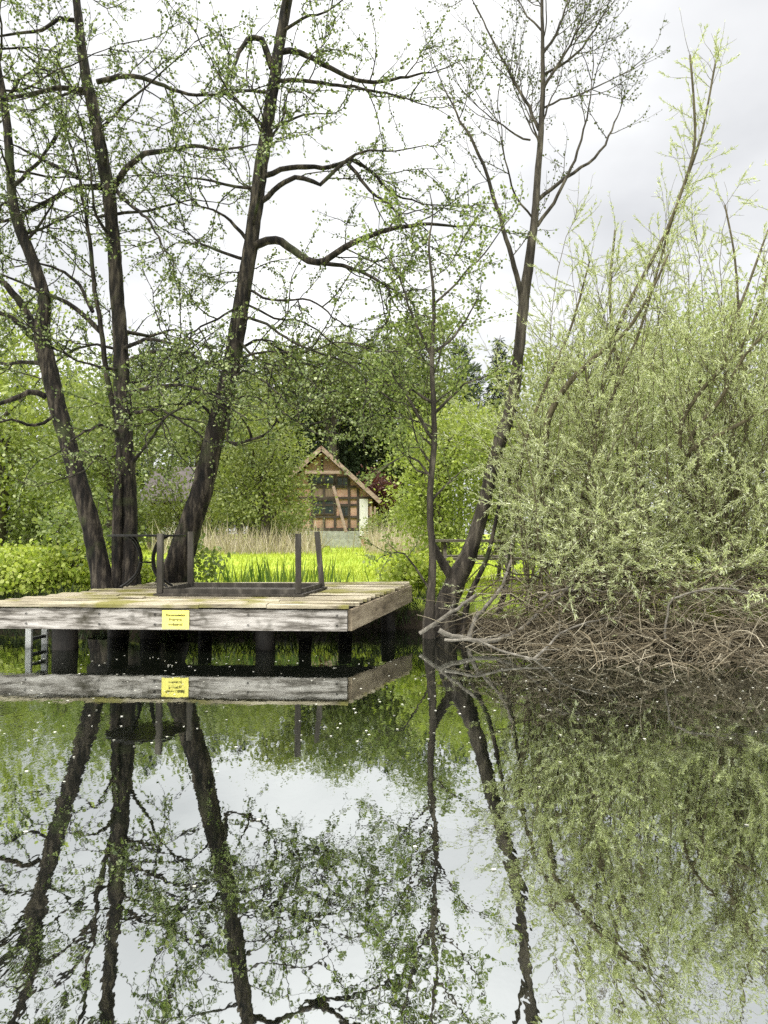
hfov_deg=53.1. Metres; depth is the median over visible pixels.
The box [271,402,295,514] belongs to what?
spruce tree
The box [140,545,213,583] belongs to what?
nettle bush
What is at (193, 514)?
alder tree
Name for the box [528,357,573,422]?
pine tree
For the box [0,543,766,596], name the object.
grass
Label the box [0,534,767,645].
ground
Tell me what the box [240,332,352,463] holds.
broadleaf tree
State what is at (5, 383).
broadleaf tree
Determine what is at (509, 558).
bare sapling
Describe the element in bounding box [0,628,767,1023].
water
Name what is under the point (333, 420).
broadleaf tree
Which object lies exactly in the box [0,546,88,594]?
nettle bush
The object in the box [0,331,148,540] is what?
broadleaf tree
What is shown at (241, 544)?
dry reeds
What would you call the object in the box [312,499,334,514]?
window
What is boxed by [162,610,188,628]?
warning sign
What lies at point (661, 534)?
scrub bush
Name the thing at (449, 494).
spruce tree
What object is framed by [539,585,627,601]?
fallen branch
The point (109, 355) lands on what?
spruce tree
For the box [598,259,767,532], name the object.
bush
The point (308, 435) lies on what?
spruce tree
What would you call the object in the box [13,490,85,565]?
sapling
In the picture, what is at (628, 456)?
spruce tree
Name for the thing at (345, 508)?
window
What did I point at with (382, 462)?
spruce tree
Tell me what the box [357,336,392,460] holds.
pine tree
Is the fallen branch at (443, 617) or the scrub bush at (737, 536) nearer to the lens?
the fallen branch at (443, 617)
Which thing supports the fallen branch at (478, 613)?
in the dead brush
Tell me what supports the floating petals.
on the water
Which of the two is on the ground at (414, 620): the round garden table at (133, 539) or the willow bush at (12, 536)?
the willow bush at (12, 536)
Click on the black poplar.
(454, 574)
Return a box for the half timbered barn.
[268,445,381,546]
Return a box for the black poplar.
[413,0,669,635]
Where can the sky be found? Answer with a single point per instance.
(628, 167)
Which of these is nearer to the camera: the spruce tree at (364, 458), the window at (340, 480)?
the window at (340, 480)
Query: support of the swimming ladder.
attached to the wooden deck
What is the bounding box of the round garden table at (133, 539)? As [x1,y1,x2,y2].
[107,534,185,587]
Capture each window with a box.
[308,474,334,484]
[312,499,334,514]
[336,476,348,486]
[339,505,348,516]
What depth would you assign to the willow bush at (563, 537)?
10.15 m
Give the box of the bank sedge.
[0,581,440,626]
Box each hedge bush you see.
[48,476,178,549]
[138,458,237,549]
[255,499,316,537]
[348,503,417,545]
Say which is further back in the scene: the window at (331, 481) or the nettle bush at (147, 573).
the window at (331, 481)
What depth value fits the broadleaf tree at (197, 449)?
51.17 m
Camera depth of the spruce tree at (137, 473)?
79.66 m
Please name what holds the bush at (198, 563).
on the ground at (414, 620)
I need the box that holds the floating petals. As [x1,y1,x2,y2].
[3,655,766,886]
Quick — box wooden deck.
[0,582,411,650]
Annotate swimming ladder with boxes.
[25,629,48,647]
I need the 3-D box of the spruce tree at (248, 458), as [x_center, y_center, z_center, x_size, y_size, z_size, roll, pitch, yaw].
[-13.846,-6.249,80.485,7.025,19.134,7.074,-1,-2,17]
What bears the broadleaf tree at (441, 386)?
on the ground at (414, 620)
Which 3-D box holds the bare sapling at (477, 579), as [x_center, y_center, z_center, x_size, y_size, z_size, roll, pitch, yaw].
[1.361,0.590,10.585,0.668,2.350,0.098,0,-2,0]
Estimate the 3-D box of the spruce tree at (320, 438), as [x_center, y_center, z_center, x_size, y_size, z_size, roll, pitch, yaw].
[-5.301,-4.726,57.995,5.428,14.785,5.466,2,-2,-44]
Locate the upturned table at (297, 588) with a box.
[153,531,326,596]
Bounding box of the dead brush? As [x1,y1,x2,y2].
[414,523,767,678]
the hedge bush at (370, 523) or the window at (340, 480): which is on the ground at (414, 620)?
the hedge bush at (370, 523)
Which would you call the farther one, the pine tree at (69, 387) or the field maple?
the pine tree at (69, 387)
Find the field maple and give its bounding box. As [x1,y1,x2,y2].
[192,385,337,551]
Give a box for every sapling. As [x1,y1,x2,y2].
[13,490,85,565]
[51,478,163,571]
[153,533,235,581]
[459,470,505,635]
[496,515,517,613]
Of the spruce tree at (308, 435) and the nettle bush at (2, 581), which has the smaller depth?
the nettle bush at (2, 581)
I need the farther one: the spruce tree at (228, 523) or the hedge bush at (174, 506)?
the spruce tree at (228, 523)
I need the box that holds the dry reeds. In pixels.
[146,514,427,554]
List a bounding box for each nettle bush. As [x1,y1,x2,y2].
[0,533,90,593]
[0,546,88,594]
[0,552,14,598]
[7,531,110,591]
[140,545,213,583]
[363,537,453,593]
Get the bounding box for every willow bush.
[2,501,78,546]
[430,8,740,650]
[451,191,767,588]
[590,159,767,627]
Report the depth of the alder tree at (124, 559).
11.99 m
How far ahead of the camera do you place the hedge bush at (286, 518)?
39.77 m
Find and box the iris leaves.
[197,552,368,581]
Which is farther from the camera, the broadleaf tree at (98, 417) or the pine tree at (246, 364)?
the pine tree at (246, 364)
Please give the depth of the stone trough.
41.02 m
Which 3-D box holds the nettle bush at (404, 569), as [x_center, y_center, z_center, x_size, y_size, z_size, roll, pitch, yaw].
[0.543,0.951,12.615,2.022,1.072,1.703,1,-2,-38]
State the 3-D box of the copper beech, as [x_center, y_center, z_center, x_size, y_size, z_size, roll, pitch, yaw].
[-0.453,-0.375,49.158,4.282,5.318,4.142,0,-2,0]
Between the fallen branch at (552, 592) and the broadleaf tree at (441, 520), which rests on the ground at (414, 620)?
the broadleaf tree at (441, 520)
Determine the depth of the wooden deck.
9.22 m
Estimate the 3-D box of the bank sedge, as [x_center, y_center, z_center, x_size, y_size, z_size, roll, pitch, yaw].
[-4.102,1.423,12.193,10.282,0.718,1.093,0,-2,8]
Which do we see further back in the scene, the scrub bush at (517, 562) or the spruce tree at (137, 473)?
the spruce tree at (137, 473)
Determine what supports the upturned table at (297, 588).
on the wooden deck
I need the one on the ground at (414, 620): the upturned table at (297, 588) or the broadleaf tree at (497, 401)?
the broadleaf tree at (497, 401)
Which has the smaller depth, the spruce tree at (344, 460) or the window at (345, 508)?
the window at (345, 508)
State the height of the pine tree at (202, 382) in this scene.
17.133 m
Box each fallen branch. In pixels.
[419,593,476,634]
[438,559,599,642]
[444,633,552,662]
[467,559,513,636]
[527,615,624,658]
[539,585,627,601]
[663,575,767,638]
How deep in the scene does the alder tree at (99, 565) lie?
11.94 m
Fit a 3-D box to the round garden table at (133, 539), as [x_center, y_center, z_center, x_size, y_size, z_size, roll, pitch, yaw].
[-3.384,0.699,10.964,1.080,0.760,1.080,0,-2,0]
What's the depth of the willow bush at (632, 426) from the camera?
12.82 m
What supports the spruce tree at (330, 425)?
on the ground at (414, 620)
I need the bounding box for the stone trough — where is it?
[330,538,360,547]
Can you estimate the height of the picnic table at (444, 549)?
0.808 m
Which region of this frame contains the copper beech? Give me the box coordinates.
[356,464,402,528]
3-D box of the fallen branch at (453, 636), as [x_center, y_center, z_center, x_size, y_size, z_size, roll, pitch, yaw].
[1.703,1.102,9.527,2.106,1.022,0.211,0,-2,-4]
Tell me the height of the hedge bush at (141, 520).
3.974 m
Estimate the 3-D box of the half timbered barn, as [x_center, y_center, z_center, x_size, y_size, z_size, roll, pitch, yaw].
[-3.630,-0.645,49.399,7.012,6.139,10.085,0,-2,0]
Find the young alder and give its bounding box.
[329,165,528,638]
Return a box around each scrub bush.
[474,500,649,580]
[612,501,700,576]
[683,519,765,578]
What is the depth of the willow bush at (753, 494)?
10.11 m
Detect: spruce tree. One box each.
[6,364,47,539]
[88,351,144,540]
[129,372,148,534]
[168,375,210,524]
[189,349,248,535]
[225,364,265,536]
[233,345,281,536]
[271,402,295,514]
[291,395,318,470]
[292,359,329,451]
[316,357,342,452]
[336,358,383,496]
[336,403,361,481]
[349,401,390,527]
[367,333,418,532]
[396,341,452,518]
[411,375,467,537]
[463,335,532,537]
[607,356,654,520]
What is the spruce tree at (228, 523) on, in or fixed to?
on the ground at (414, 620)
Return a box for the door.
[359,499,367,535]
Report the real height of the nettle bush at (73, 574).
1.275 m
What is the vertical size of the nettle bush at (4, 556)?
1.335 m
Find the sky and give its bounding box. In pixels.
[0,0,767,533]
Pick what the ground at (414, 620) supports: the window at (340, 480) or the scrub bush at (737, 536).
the scrub bush at (737, 536)
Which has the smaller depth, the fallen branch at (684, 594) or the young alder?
the fallen branch at (684, 594)
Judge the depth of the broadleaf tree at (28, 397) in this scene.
32.82 m
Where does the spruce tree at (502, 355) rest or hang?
on the ground at (414, 620)
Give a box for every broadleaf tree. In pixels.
[0,277,166,545]
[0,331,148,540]
[0,351,29,498]
[5,326,206,539]
[133,330,295,509]
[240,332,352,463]
[271,320,398,458]
[336,289,487,538]
[362,387,529,556]
[391,334,619,554]
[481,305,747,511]
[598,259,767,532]
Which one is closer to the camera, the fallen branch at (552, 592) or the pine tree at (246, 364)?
the fallen branch at (552, 592)
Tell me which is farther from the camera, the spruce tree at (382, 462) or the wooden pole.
the spruce tree at (382, 462)
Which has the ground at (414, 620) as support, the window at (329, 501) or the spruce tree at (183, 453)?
the spruce tree at (183, 453)
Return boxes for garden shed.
[140,467,209,547]
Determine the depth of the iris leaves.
13.22 m
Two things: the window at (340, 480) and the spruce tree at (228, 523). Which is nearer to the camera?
the window at (340, 480)
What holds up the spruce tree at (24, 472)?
on the ground at (414, 620)
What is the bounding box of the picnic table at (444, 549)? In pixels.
[435,539,522,577]
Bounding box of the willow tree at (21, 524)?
[0,441,139,545]
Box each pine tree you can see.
[41,366,90,523]
[130,330,184,474]
[166,351,212,466]
[231,349,259,536]
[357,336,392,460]
[435,340,492,538]
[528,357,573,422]
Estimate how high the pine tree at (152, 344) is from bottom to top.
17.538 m
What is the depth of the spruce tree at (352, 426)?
59.91 m
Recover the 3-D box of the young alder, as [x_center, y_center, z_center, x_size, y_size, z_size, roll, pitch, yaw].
[0.634,-1.205,10.589,2.462,6.826,2.442,1,-2,-17]
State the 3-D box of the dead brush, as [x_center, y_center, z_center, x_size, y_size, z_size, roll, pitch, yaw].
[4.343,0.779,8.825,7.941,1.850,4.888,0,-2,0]
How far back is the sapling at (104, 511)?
12.60 m
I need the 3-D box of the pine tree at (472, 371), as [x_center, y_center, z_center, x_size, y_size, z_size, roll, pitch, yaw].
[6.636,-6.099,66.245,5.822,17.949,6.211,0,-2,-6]
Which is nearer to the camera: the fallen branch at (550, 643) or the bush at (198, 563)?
the fallen branch at (550, 643)
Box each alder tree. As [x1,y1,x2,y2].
[0,0,197,588]
[0,0,348,587]
[51,0,556,582]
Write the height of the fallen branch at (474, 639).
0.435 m
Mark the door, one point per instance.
(363, 511)
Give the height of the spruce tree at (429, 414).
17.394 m
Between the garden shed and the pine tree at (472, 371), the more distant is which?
the pine tree at (472, 371)
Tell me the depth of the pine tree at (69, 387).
66.12 m
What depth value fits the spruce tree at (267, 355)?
61.95 m
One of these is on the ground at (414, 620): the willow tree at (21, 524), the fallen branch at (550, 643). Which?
the willow tree at (21, 524)
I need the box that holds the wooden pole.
[332,486,346,531]

